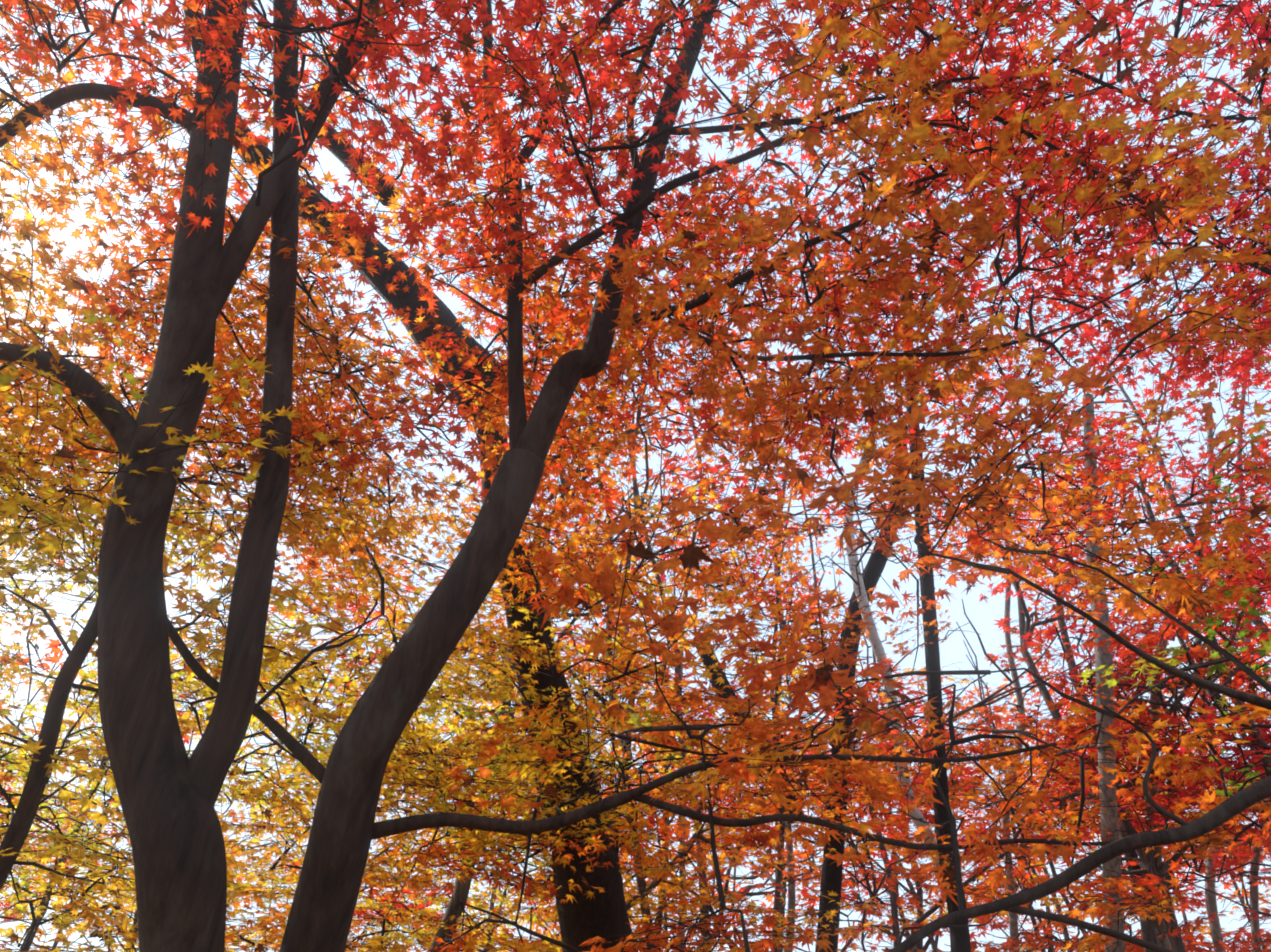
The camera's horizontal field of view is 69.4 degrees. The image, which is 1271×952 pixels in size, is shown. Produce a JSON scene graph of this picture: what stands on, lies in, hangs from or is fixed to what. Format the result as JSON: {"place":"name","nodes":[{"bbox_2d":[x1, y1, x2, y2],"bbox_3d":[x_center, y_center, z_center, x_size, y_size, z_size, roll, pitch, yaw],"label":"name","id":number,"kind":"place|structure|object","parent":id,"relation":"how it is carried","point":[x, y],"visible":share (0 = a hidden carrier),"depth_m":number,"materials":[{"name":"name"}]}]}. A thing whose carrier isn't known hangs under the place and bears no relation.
{"place":"outdoors","nodes":[
{"label":"outdoors","id":0,"kind":"place"},
{"bbox_2d":[0,0,1270,951],"label":"sky","id":1,"kind":"structure","parent":0,"point":[983,614],"materials":[{"name":"white"}]},
{"bbox_3d":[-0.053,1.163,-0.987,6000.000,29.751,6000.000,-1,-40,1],"label":"ground","id":2,"kind":"structure","parent":0,"visible":0},
{"bbox_2d":[183,1,637,951],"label":"old tree","id":3,"kind":"object","parent":2,"relation":"on","point":[599,913],"visible":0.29,"depth_m":6.21,"materials":[{"name":"brown plant"}]},
{"bbox_2d":[0,0,1270,951],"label":"maple tree","id":4,"kind":"object","parent":2,"relation":"on","point":[168,789],"visible":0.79,"depth_m":2.88,"materials":[{"name":"brown plant"}]},
{"bbox_2d":[0,295,1270,951],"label":"trees","id":5,"kind":"object","parent":2,"relation":"on","point":[1138,855],"visible":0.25,"depth_m":10.71,"materials":[{"name":"plant"}]},
{"bbox_2d":[0,0,1270,951],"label":"foliage","id":6,"kind":"object","parent":5,"relation":"on","point":[921,69],"depth_m":4.07,"materials":[{"name":"orange plant"}]},
{"bbox_2d":[696,261,970,951],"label":"tree trunks","id":7,"kind":"object","parent":2,"relation":"on","point":[831,877],"visible":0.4,"depth_m":8.91,"materials":[{"name":"brown plant"}]},
{"bbox_2d":[844,380,940,874],"bbox_3d":[2.450,3.099,7.657,0.626,8.340,2.802,-6,-40,8],"label":"birch tree","id":8,"kind":"object","parent":2,"relation":"on","point":[876,644],"visible":0.27,"depth_m":8.48,"materials":[{"name":"grey plant"}]},
{"bbox_2d":[678,379,1268,951],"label":"trunks","id":9,"kind":"object","parent":2,"relation":"on","point":[1108,793],"visible":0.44,"depth_m":10.05,"materials":[{"name":"grey plant"}]},
{"bbox_2d":[887,570,1270,951],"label":"maple tree","id":10,"kind":"object","parent":2,"relation":"on","point":[1234,805],"visible":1,"depth_m":2.08,"materials":[{"name":"brown plant"}]}
]}

